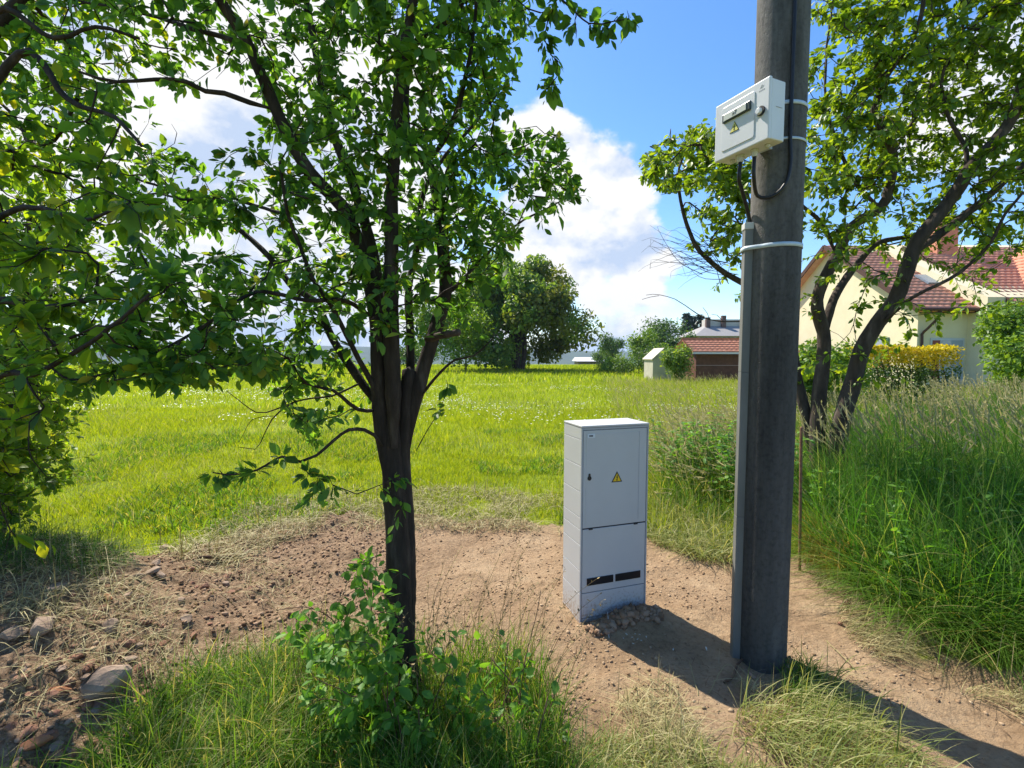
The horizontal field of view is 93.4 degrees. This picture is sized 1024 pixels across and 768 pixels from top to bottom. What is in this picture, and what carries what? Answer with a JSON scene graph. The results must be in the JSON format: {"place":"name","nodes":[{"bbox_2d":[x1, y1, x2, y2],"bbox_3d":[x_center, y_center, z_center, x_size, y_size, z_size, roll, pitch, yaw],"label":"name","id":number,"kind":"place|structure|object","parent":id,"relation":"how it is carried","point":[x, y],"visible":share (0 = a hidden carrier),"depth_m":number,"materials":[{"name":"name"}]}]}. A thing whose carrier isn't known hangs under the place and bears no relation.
{"place":"outdoors","nodes":[
{"label":"outdoors","id":0,"kind":"place"},
{"bbox_2d":[1,601,663,767],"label":"grass","id":1,"kind":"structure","parent":0,"point":[169,697],"depth_m":1.93,"materials":[{"name":"green plant"}]},
{"bbox_2d":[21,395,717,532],"bbox_3d":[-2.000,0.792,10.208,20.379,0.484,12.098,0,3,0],"label":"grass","id":2,"kind":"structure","parent":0,"point":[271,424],"depth_m":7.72,"materials":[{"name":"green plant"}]},
{"bbox_2d":[5,425,817,555],"bbox_3d":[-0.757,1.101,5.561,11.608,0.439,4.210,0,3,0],"label":"grass","id":3,"kind":"structure","parent":0,"point":[442,466],"depth_m":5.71,"materials":[{"name":"green plant"}]},
{"bbox_2d":[39,363,833,383],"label":"grass","id":4,"kind":"structure","parent":0,"point":[573,370],"depth_m":37.35,"materials":[{"name":"green plant"}]},
{"bbox_2d":[30,404,873,458],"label":"grass","id":5,"kind":"structure","parent":0,"point":[481,418],"depth_m":10.19,"materials":[{"name":"green plant"}]},
{"bbox_2d":[15,376,991,412],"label":"grass","id":6,"kind":"structure","parent":0,"point":[538,386],"depth_m":17.90,"materials":[{"name":"green plant"}]},
{"bbox_2d":[0,342,1023,767],"bbox_3d":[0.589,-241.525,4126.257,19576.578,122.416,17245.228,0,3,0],"label":"ground","id":7,"kind":"structure","parent":0,"point":[814,624],"depth_m":2.74,"materials":[{"name":"brown soil"}]},
{"bbox_2d":[0,625,28,640],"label":"stone","id":8,"kind":"object","parent":7,"relation":"on","point":[12,632],"visible":0.86,"depth_m":2.17,"materials":[{"name":"grey stone"}]},
{"bbox_2d":[11,673,27,682],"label":"stone","id":9,"kind":"object","parent":7,"relation":"on","point":[18,678],"visible":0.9,"depth_m":2.01,"materials":[{"name":"stone"}]},
{"bbox_2d":[20,725,38,738],"bbox_3d":[-1.879,1.349,1.880,0.052,0.030,0.082,-3,1,-39],"label":"stone","id":10,"kind":"object","parent":7,"relation":"on","point":[28,729],"visible":0.92,"depth_m":1.87,"materials":[{"name":"brown stone"}]},
{"bbox_2d":[16,735,53,750],"bbox_3d":[-1.816,1.362,1.829,0.118,0.038,0.046,-2,4,-34],"label":"stone","id":11,"kind":"object","parent":7,"relation":"on","point":[38,740],"visible":0.91,"depth_m":1.82,"materials":[{"name":"brown stone"}]},
{"bbox_2d":[29,611,54,638],"bbox_3d":[-2.236,1.117,2.313,0.084,0.070,0.304,-3,4,-39],"label":"stone","id":12,"kind":"object","parent":7,"relation":"on","point":[37,625],"visible":0.94,"depth_m":2.21,"materials":[{"name":"beige stone"}]},
{"bbox_2d":[0,339,98,538],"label":"shrub","id":13,"kind":"object","parent":7,"relation":"on","point":[20,452],"visible":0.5,"depth_m":3.06,"materials":[{"name":"green plant"}]},
{"bbox_2d":[40,729,58,739],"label":"stone","id":14,"kind":"object","parent":7,"relation":"on","point":[54,733],"visible":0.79,"depth_m":1.88,"materials":[{"name":"grey stone"}]},
{"bbox_2d":[44,748,64,763],"bbox_3d":[-1.747,1.423,1.841,0.065,0.043,0.046,-1,4,-25],"label":"stone","id":15,"kind":"object","parent":7,"relation":"on","point":[53,758],"visible":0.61,"depth_m":1.83,"materials":[{"name":"grey stone"}]},
{"bbox_2d":[45,689,65,698],"bbox_3d":[-1.920,1.305,2.030,0.047,0.038,0.067,2,-12,35],"label":"stone","id":16,"kind":"object","parent":7,"relation":"on","point":[53,693],"visible":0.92,"depth_m":2.02,"materials":[{"name":"brown stone"}]},
{"bbox_2d":[49,740,63,751],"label":"stone","id":17,"kind":"object","parent":7,"relation":"on","point":[54,746],"visible":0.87,"depth_m":1.86,"materials":[{"name":"grey stone"}]},
{"bbox_2d":[45,582,71,591],"bbox_3d":[-2.388,1.068,2.536,0.106,0.032,0.080,-7,6,-29],"label":"stone","id":18,"kind":"object","parent":7,"relation":"on","point":[57,585],"visible":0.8,"depth_m":2.52,"materials":[{"name":"grey stone"}]},
{"bbox_2d":[47,686,71,691],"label":"stone","id":19,"kind":"object","parent":7,"relation":"on","point":[61,688],"visible":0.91,"depth_m":2.04,"materials":[{"name":"beige stone"}]},
{"bbox_2d":[0,125,121,537],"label":"shrub","id":20,"kind":"object","parent":7,"relation":"on","point":[70,169],"visible":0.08,"depth_m":4.06,"materials":[{"name":"green plant"}]},
{"bbox_2d":[67,653,86,661],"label":"stone","id":21,"kind":"object","parent":7,"relation":"on","point":[77,656],"visible":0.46,"depth_m":2.21,"materials":[{"name":"brown stone"}]},
{"bbox_2d":[0,498,160,583],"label":"grass","id":22,"kind":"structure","parent":7,"relation":"on","point":[85,549],"depth_m":2.85,"materials":[{"name":"green plant"}]},
{"bbox_2d":[0,501,161,633],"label":"straw","id":23,"kind":"object","parent":7,"relation":"on","point":[69,585],"visible":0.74,"depth_m":2.60,"materials":[{"name":"beige plant"}]},
{"bbox_2d":[83,659,95,672],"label":"stone","id":24,"kind":"object","parent":7,"relation":"on","point":[87,667],"visible":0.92,"depth_m":2.17,"materials":[{"name":"brown stone"}]},
{"bbox_2d":[0,0,200,558],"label":"fruit tree","id":25,"kind":"object","parent":7,"relation":"on","point":[28,254],"visible":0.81,"depth_m":1.62,"materials":[{"name":"green plant"}]},
{"bbox_2d":[77,661,131,699],"bbox_3d":[-1.758,1.290,2.087,0.184,0.163,0.137,-2,4,-38],"label":"stone","id":26,"kind":"object","parent":7,"relation":"on","point":[95,681],"visible":0.92,"depth_m":2.05,"materials":[{"name":"grey stone"}]},
{"bbox_2d":[94,618,118,634],"bbox_3d":[-2.040,1.204,2.393,0.091,0.086,0.143,2,-25,26],"label":"stone","id":27,"kind":"object","parent":7,"relation":"on","point":[110,622],"visible":0.77,"depth_m":2.41,"materials":[{"name":"grey stone"}]},
{"bbox_2d":[0,509,226,753],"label":"straw","id":28,"kind":"object","parent":7,"relation":"on","point":[71,623],"visible":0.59,"depth_m":2.39,"materials":[{"name":"plant"}]},
{"bbox_2d":[125,638,136,647],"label":"stone","id":29,"kind":"object","parent":7,"relation":"on","point":[128,643],"visible":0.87,"depth_m":2.35,"materials":[{"name":"stone"}]},
{"bbox_2d":[180,614,191,623],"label":"stone","id":30,"kind":"object","parent":7,"relation":"on","point":[188,617],"visible":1,"depth_m":2.70,"materials":[{"name":"stone"}]},
{"bbox_2d":[0,511,385,767],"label":"soil clods","id":31,"kind":"object","parent":7,"relation":"on","point":[66,722],"visible":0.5,"depth_m":2.82,"materials":[{"name":"brown soil"}]},
{"bbox_2d":[100,542,321,728],"bbox_3d":[-1.732,1.270,2.917,1.146,0.370,2.255,-2,4,-34],"label":"straw","id":32,"kind":"object","parent":7,"relation":"on","point":[247,635],"visible":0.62,"depth_m":2.85,"materials":[{"name":"beige plant"}]},
{"bbox_2d":[197,549,249,558],"bbox_3d":[-2.154,1.292,3.638,0.097,0.086,0.361,3,5,41],"label":"stick","id":33,"kind":"object","parent":7,"relation":"on","point":[207,556],"visible":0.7,"depth_m":3.60,"materials":[{"name":"brown wood"}]},
{"bbox_2d":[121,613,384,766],"bbox_3d":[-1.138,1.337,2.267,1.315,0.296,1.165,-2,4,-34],"label":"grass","id":34,"kind":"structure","parent":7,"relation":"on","point":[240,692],"depth_m":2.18,"materials":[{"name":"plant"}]},
{"bbox_2d":[0,0,642,704],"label":"fruit tree","id":35,"kind":"object","parent":7,"relation":"on","point":[392,390],"visible":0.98,"depth_m":1.88,"materials":[{"name":"green plant"}]},
{"bbox_2d":[146,474,655,577],"bbox_3d":[-0.811,1.135,4.780,4.645,0.418,2.529,-1,4,-15],"label":"straw","id":36,"kind":"object","parent":7,"relation":"on","point":[271,537],"visible":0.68,"depth_m":4.53,"materials":[{"name":"plant"}]},
{"bbox_2d":[220,531,605,758],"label":"dry stalks","id":37,"kind":"object","parent":7,"relation":"on","point":[495,640],"visible":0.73,"depth_m":2.10,"materials":[{"name":"plant"}]},
{"bbox_2d":[400,340,440,365],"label":"bushy tree","id":38,"kind":"object","parent":7,"relation":"on","point":[403,352],"visible":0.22,"depth_m":61.86,"materials":[{"name":"green plant"}]},
{"bbox_2d":[272,546,570,767],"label":"shrub","id":39,"kind":"object","parent":7,"relation":"on","point":[386,669],"visible":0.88,"depth_m":1.85,"materials":[{"name":"green plant"}]},
{"bbox_2d":[73,383,797,423],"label":"wild flowers","id":40,"kind":"object","parent":7,"relation":"on","point":[424,403],"visible":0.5,"depth_m":14.26,"materials":[{"name":"white plant"}]},
{"bbox_2d":[413,288,509,369],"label":"bushy tree","id":41,"kind":"object","parent":7,"relation":"on","point":[451,343],"visible":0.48,"depth_m":44.17,"materials":[{"name":"green plant"}]},
{"bbox_2d":[445,249,605,371],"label":"walnut tree","id":42,"kind":"object","parent":7,"relation":"on","point":[531,300],"visible":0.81,"depth_m":46.11,"materials":[{"name":"green plant"}]},
{"bbox_2d":[140,523,1022,767],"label":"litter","id":43,"kind":"object","parent":7,"relation":"on","point":[694,657],"visible":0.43,"depth_m":2.55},
{"bbox_2d":[572,357,613,364],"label":"barn","id":44,"kind":"structure","parent":7,"relation":"on","point":[582,360],"depth_m":120.04,"materials":[{"name":"white"}]},
{"bbox_2d":[589,346,619,363],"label":"bushy tree","id":45,"kind":"object","parent":7,"relation":"on","point":[596,357],"visible":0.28,"depth_m":108.07,"materials":[{"name":"green plant"}]},
{"bbox_2d":[563,418,648,622],"bbox_3d":[0.583,0.978,3.043,0.458,1.490,0.255,-1,4,-18],"label":"electrical cabinet","id":46,"kind":"object","parent":7,"relation":"on","point":[605,499],"visible":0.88,"depth_m":2.92,"materials":[{"name":"grey plastic"}]},
{"bbox_2d":[597,332,625,362],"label":"bushy tree","id":47,"kind":"object","parent":7,"relation":"on","point":[611,345],"visible":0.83,"depth_m":87.25,"materials":[{"name":"green plant"}]},
{"bbox_2d":[593,352,634,372],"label":"bush","id":48,"kind":"object","parent":7,"relation":"on","point":[603,366],"visible":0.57,"depth_m":41.29,"materials":[{"name":"green plant"}]},
{"bbox_2d":[584,602,663,636],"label":"soil clods","id":49,"kind":"object","parent":7,"relation":"on","point":[624,616],"visible":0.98,"depth_m":2.84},
{"bbox_2d":[605,350,650,373],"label":"bush","id":50,"kind":"object","parent":7,"relation":"on","point":[627,366],"visible":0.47,"depth_m":39.83,"materials":[{"name":"green plant"}]},
{"bbox_2d":[623,326,669,363],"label":"bushy tree","id":51,"kind":"object","parent":7,"relation":"on","point":[637,345],"visible":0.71,"depth_m":54.56,"materials":[{"name":"green plant"}]},
{"bbox_2d":[642,348,671,380],"bbox_3d":[9.328,-1.153,30.985,1.350,2.290,2.200,0,3,0],"label":"hut","id":52,"kind":"object","parent":7,"relation":"on","point":[652,363],"visible":0.7,"depth_m":30.03,"materials":[{"name":"beige"}]},
{"bbox_2d":[292,514,1023,767],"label":"soil clods","id":53,"kind":"object","parent":7,"relation":"on","point":[730,709],"visible":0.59,"depth_m":2.64,"materials":[{"name":"brown soil"}]},
{"bbox_2d":[631,315,692,348],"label":"bushy tree","id":54,"kind":"object","parent":7,"relation":"on","point":[663,330],"visible":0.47,"depth_m":70.49,"materials":[{"name":"green plant"}]},
{"bbox_2d":[647,418,685,485],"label":"weed","id":55,"kind":"object","parent":7,"relation":"on","point":[678,438],"visible":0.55,"depth_m":5.34,"materials":[{"name":"green plant"}]},
{"bbox_2d":[546,702,798,767],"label":"grass","id":56,"kind":"structure","parent":7,"relation":"on","point":[650,760],"depth_m":1.90,"materials":[{"name":"green plant"}]},
{"bbox_2d":[659,341,693,381],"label":"bush","id":57,"kind":"object","parent":7,"relation":"on","point":[674,361],"visible":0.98,"depth_m":28.16,"materials":[{"name":"green plant"}]},
{"bbox_2d":[664,330,695,348],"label":"bushy tree","id":58,"kind":"object","parent":7,"relation":"on","point":[672,342],"visible":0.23,"depth_m":67.53,"materials":[{"name":"green plant"}]},
{"bbox_2d":[678,312,693,340],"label":"conifer","id":59,"kind":"object","parent":7,"relation":"on","point":[687,316],"visible":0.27,"depth_m":99.10,"materials":[{"name":"green plant"}]},
{"bbox_2d":[667,422,710,490],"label":"weed","id":60,"kind":"object","parent":7,"relation":"on","point":[691,443],"visible":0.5,"depth_m":5.33,"materials":[{"name":"green plant"}]},
{"bbox_2d":[592,653,787,767],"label":"straw","id":61,"kind":"object","parent":7,"relation":"on","point":[651,702],"visible":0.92,"depth_m":2.11,"materials":[{"name":"beige plant"}]},
{"bbox_2d":[647,470,733,571],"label":"grass","id":62,"kind":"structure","parent":7,"relation":"on","point":[691,539],"depth_m":4.09,"materials":[{"name":"green plant"}]},
{"bbox_2d":[694,314,704,329],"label":"conifer","id":63,"kind":"object","parent":7,"relation":"on","point":[699,319],"visible":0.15,"depth_m":101.11,"materials":[{"name":"green plant"}]},
{"bbox_2d":[678,422,725,478],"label":"weed","id":64,"kind":"object","parent":7,"relation":"on","point":[719,435],"visible":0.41,"depth_m":5.28,"materials":[{"name":"green plant"}]},
{"bbox_2d":[676,316,739,337],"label":"house","id":65,"kind":"structure","parent":7,"relation":"on","point":[711,329],"depth_m":82.26,"materials":[{"name":"beige"}]},
{"bbox_2d":[684,424,732,490],"bbox_3d":[2.156,0.886,5.259,0.495,0.825,0.428,-2,4,-34],"label":"weed","id":66,"kind":"object","parent":7,"relation":"on","point":[725,438],"visible":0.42,"depth_m":5.25,"materials":[{"name":"green plant"}]},
{"bbox_2d":[696,430,733,475],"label":"weed","id":67,"kind":"object","parent":7,"relation":"on","point":[723,444],"visible":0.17,"depth_m":5.63,"materials":[{"name":"green plant"}]},
{"bbox_2d":[702,451,728,502],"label":"weed","id":68,"kind":"object","parent":7,"relation":"on","point":[720,469],"visible":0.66,"depth_m":4.91,"materials":[{"name":"green plant"}]},
{"bbox_2d":[712,441,735,508],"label":"weed","id":69,"kind":"object","parent":7,"relation":"on","point":[728,498],"visible":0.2,"depth_m":4.78,"materials":[{"name":"green plant"}]},
{"bbox_2d":[717,444,734,495],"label":"weed","id":70,"kind":"object","parent":7,"relation":"on","point":[729,476],"visible":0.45,"depth_m":4.84,"materials":[{"name":"green plant"}]},
{"bbox_2d":[634,383,829,537],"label":"tall grass","id":71,"kind":"structure","parent":7,"relation":"on","point":[702,414],"depth_m":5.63,"materials":[{"name":"green plant"}]},
{"bbox_2d":[723,658,743,683],"bbox_3d":[1.131,1.451,2.447,0.023,0.025,0.255,3,5,44],"label":"stick","id":72,"kind":"object","parent":7,"relation":"on","point":[736,666],"visible":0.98,"depth_m":2.43,"materials":[{"name":"brown wood"}]},
{"bbox_2d":[675,337,799,380],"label":"shed","id":73,"kind":"structure","parent":7,"relation":"on","point":[712,357],"depth_m":30.20,"materials":[{"name":"orange tile"}]},
{"bbox_2d":[740,0,810,673],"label":"utility pole","id":74,"kind":"object","parent":7,"relation":"on","point":[774,347],"visible":0.77,"depth_m":2.39,"materials":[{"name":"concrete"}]},
{"bbox_2d":[730,222,753,658],"bbox_3d":[1.204,0.366,2.534,0.052,2.375,0.060,1,3,8],"label":"cable duct","id":75,"kind":"object","parent":74,"relation":"attached to","point":[742,402],"visible":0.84,"depth_m":2.51,"materials":[{"name":"grey plastic"}]},
{"bbox_2d":[715,76,784,164],"bbox_3d":[1.154,-1.227,2.316,0.204,0.303,0.306,-1,4,-24],"label":"meter box","id":76,"kind":"object","parent":74,"relation":"attached to","point":[749,121],"visible":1,"depth_m":2.24,"materials":[{"name":"white plastic"}]},
{"bbox_2d":[721,91,754,151],"bbox_3d":[1.073,-1.243,2.297,0.003,0.208,0.189,-1,4,-24],"label":"door panel","id":77,"kind":"structure","parent":76,"relation":"in","point":[745,122],"depth_m":2.28,"materials":[{"name":"white plastic"}]},
{"bbox_2d":[715,76,771,162],"bbox_3d":[1.088,-1.240,2.286,0.017,0.273,0.306,-1,4,-24],"label":"door","id":78,"kind":"structure","parent":76,"relation":"in","point":[762,124],"depth_m":2.21,"materials":[{"name":"white plastic"}]},
{"bbox_2d":[737,162,750,221],"bbox_3d":[1.157,-0.930,2.408,0.171,0.303,0.026,-3,5,-45],"label":"power cable","id":79,"kind":"object","parent":76,"relation":"attached to","point":[743,195],"visible":0.91,"depth_m":2.40,"materials":[{"name":"black rubber"}]},
{"bbox_2d":[740,241,802,253],"bbox_3d":[1.318,-0.686,2.453,0.283,0.020,0.245,0,3,0],"label":"metal strap","id":80,"kind":"object","parent":74,"relation":"attached to","point":[782,243],"visible":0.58,"depth_m":2.36,"materials":[{"name":"silver metal"}]},
{"bbox_2d":[752,0,796,199],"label":"power cable","id":81,"kind":"object","parent":74,"relation":"attached to","point":[790,125],"visible":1,"depth_m":2.28,"materials":[{"name":"black rubber"}]},
{"bbox_2d":[785,99,807,111],"bbox_3d":[1.338,-1.350,2.413,0.245,0.018,0.245,0,3,0],"label":"metal strap","id":82,"kind":"object","parent":74,"relation":"attached to","point":[802,102],"visible":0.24,"depth_m":2.30,"materials":[{"name":"metal"}]},
{"bbox_2d":[798,427,802,570],"bbox_3d":[2.129,0.903,3.563,0.069,1.188,0.022,-1,4,-25],"label":"steel rod","id":83,"kind":"object","parent":7,"relation":"on","point":[800,482],"visible":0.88,"depth_m":3.55,"materials":[{"name":"metal"}]},
{"bbox_2d":[769,646,834,702],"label":"grass","id":84,"kind":"structure","parent":7,"relation":"on","point":[797,670],"depth_m":2.39,"materials":[{"name":"green plant"}]},
{"bbox_2d":[793,439,814,489],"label":"weed","id":85,"kind":"object","parent":7,"relation":"on","point":[812,441],"visible":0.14,"depth_m":4.63,"materials":[{"name":"green plant"}]},
{"bbox_2d":[807,469,839,508],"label":"weed","id":86,"kind":"object","parent":7,"relation":"on","point":[816,470],"visible":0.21,"depth_m":4.16,"materials":[{"name":"green plant"}]},
{"bbox_2d":[638,0,1023,476],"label":"fruit tree","id":87,"kind":"object","parent":7,"relation":"on","point":[888,130],"visible":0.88,"depth_m":4.71,"materials":[{"name":"green plant"}]},
{"bbox_2d":[796,337,872,407],"bbox_3d":[8.542,-0.158,13.482,2.434,2.368,1.778,3,5,43],"label":"bush","id":88,"kind":"object","parent":7,"relation":"on","point":[840,357],"visible":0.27,"depth_m":13.02,"materials":[{"name":"green plant"}]},
{"bbox_2d":[699,633,975,767],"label":"grass","id":89,"kind":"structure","parent":7,"relation":"on","point":[812,719],"depth_m":1.99,"materials":[{"name":"green plant"}]},
{"bbox_2d":[792,492,885,583],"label":"grass","id":90,"kind":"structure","parent":7,"relation":"on","point":[837,565],"depth_m":3.54,"materials":[{"name":"green plant"}]},
{"bbox_2d":[860,454,910,500],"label":"weed","id":91,"kind":"object","parent":7,"relation":"on","point":[877,466],"visible":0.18,"depth_m":4.39,"materials":[{"name":"green plant"}]},
{"bbox_2d":[860,484,914,552],"bbox_3d":[2.608,1.056,3.419,0.410,0.662,0.242,0,3,0],"label":"weed","id":92,"kind":"object","parent":7,"relation":"on","point":[909,493],"visible":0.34,"depth_m":3.40,"materials":[{"name":"green plant"}]},
{"bbox_2d":[878,547,917,600],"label":"weed","id":93,"kind":"object","parent":7,"relation":"on","point":[892,553],"visible":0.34,"depth_m":2.98,"materials":[{"name":"green plant"}]},
{"bbox_2d":[846,343,964,406],"bbox_3d":[12.059,-0.227,15.010,3.048,2.118,1.193,0,3,0],"label":"hedge","id":94,"kind":"object","parent":7,"relation":"on","point":[921,356],"visible":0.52,"depth_m":14.53,"materials":[{"name":"yellow plant"}]},
{"bbox_2d":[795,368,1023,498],"bbox_3d":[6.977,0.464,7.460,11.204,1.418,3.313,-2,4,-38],"label":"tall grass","id":95,"kind":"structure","parent":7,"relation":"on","point":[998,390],"depth_m":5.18,"materials":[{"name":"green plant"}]},
{"bbox_2d":[798,222,1023,390],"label":"house","id":96,"kind":"structure","parent":7,"relation":"on","point":[1009,279],"depth_m":24.04,"materials":[{"name":"beige paint"}]},
{"bbox_2d":[927,338,964,387],"bbox_3d":[20.237,-0.905,22.500,1.570,2.450,0.064,0,3,0],"label":"terrace door","id":97,"kind":"structure","parent":96,"relation":"in","point":[960,342],"depth_m":22.43,"materials":[{"name":"grey"}]},
{"bbox_2d":[802,533,1023,723],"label":"straw","id":98,"kind":"object","parent":7,"relation":"on","point":[892,639],"visible":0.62,"depth_m":2.66,"materials":[{"name":"beige plant"}]},
{"bbox_2d":[887,512,945,591],"bbox_3d":[2.457,1.099,2.926,0.174,0.608,0.306,-2,4,-29],"label":"weed","id":99,"kind":"object","parent":7,"relation":"on","point":[898,530],"visible":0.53,"depth_m":2.95,"materials":[{"name":"green plant"}]},
{"bbox_2d":[899,467,949,525],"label":"weed","id":100,"kind":"object","parent":7,"relation":"on","point":[916,486],"visible":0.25,"depth_m":3.82,"materials":[{"name":"green plant"}]},
{"bbox_2d":[905,528,962,586],"bbox_3d":[2.671,1.153,3.097,0.262,0.465,0.222,0,3,0],"label":"weed","id":101,"kind":"object","parent":7,"relation":"on","point":[941,559],"visible":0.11,"depth_m":3.07,"materials":[{"name":"green plant"}]},
{"bbox_2d":[924,457,994,522],"bbox_3d":[3.520,0.927,3.883,0.362,0.723,0.417,0,3,0],"label":"weed","id":102,"kind":"object","parent":7,"relation":"on","point":[978,473],"visible":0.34,"depth_m":3.88,"materials":[{"name":"green plant"}]},
{"bbox_2d":[958,497,1006,580],"bbox_3d":[3.096,1.062,3.224,0.220,0.581,0.246,-1,4,-24],"label":"weed","id":103,"kind":"object","parent":7,"relation":"on","point":[987,523],"visible":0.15,"depth_m":3.20,"materials":[{"name":"green plant"}]},
{"bbox_2d":[971,297,1023,404],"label":"bush","id":104,"kind":"object","parent":7,"relation":"on","point":[1007,331],"visible":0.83,"depth_m":11.98,"materials":[{"name":"green plant"}]},
{"bbox_2d":[984,492,1023,561],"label":"weed","id":105,"kind":"object","parent":7,"relation":"on","point":[990,496],"visible":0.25,"depth_m":3.04,"materials":[{"name":"green plant"}]},
{"bbox_2d":[0,0,1023,350],"label":"sky","id":106,"kind":"structure","parent":0,"point":[685,59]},
{"bbox_2d":[601,371,900,439],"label":"tall grass","id":107,"kind":"structure","parent":0,"point":[661,390],"depth_m":14.84,"materials":[{"name":"green plant"}]},
{"bbox_2d":[716,379,1023,696],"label":"tall grass","id":108,"kind":"structure","parent":0,"point":[955,518],"depth_m":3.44,"materials":[{"name":"green plant"}]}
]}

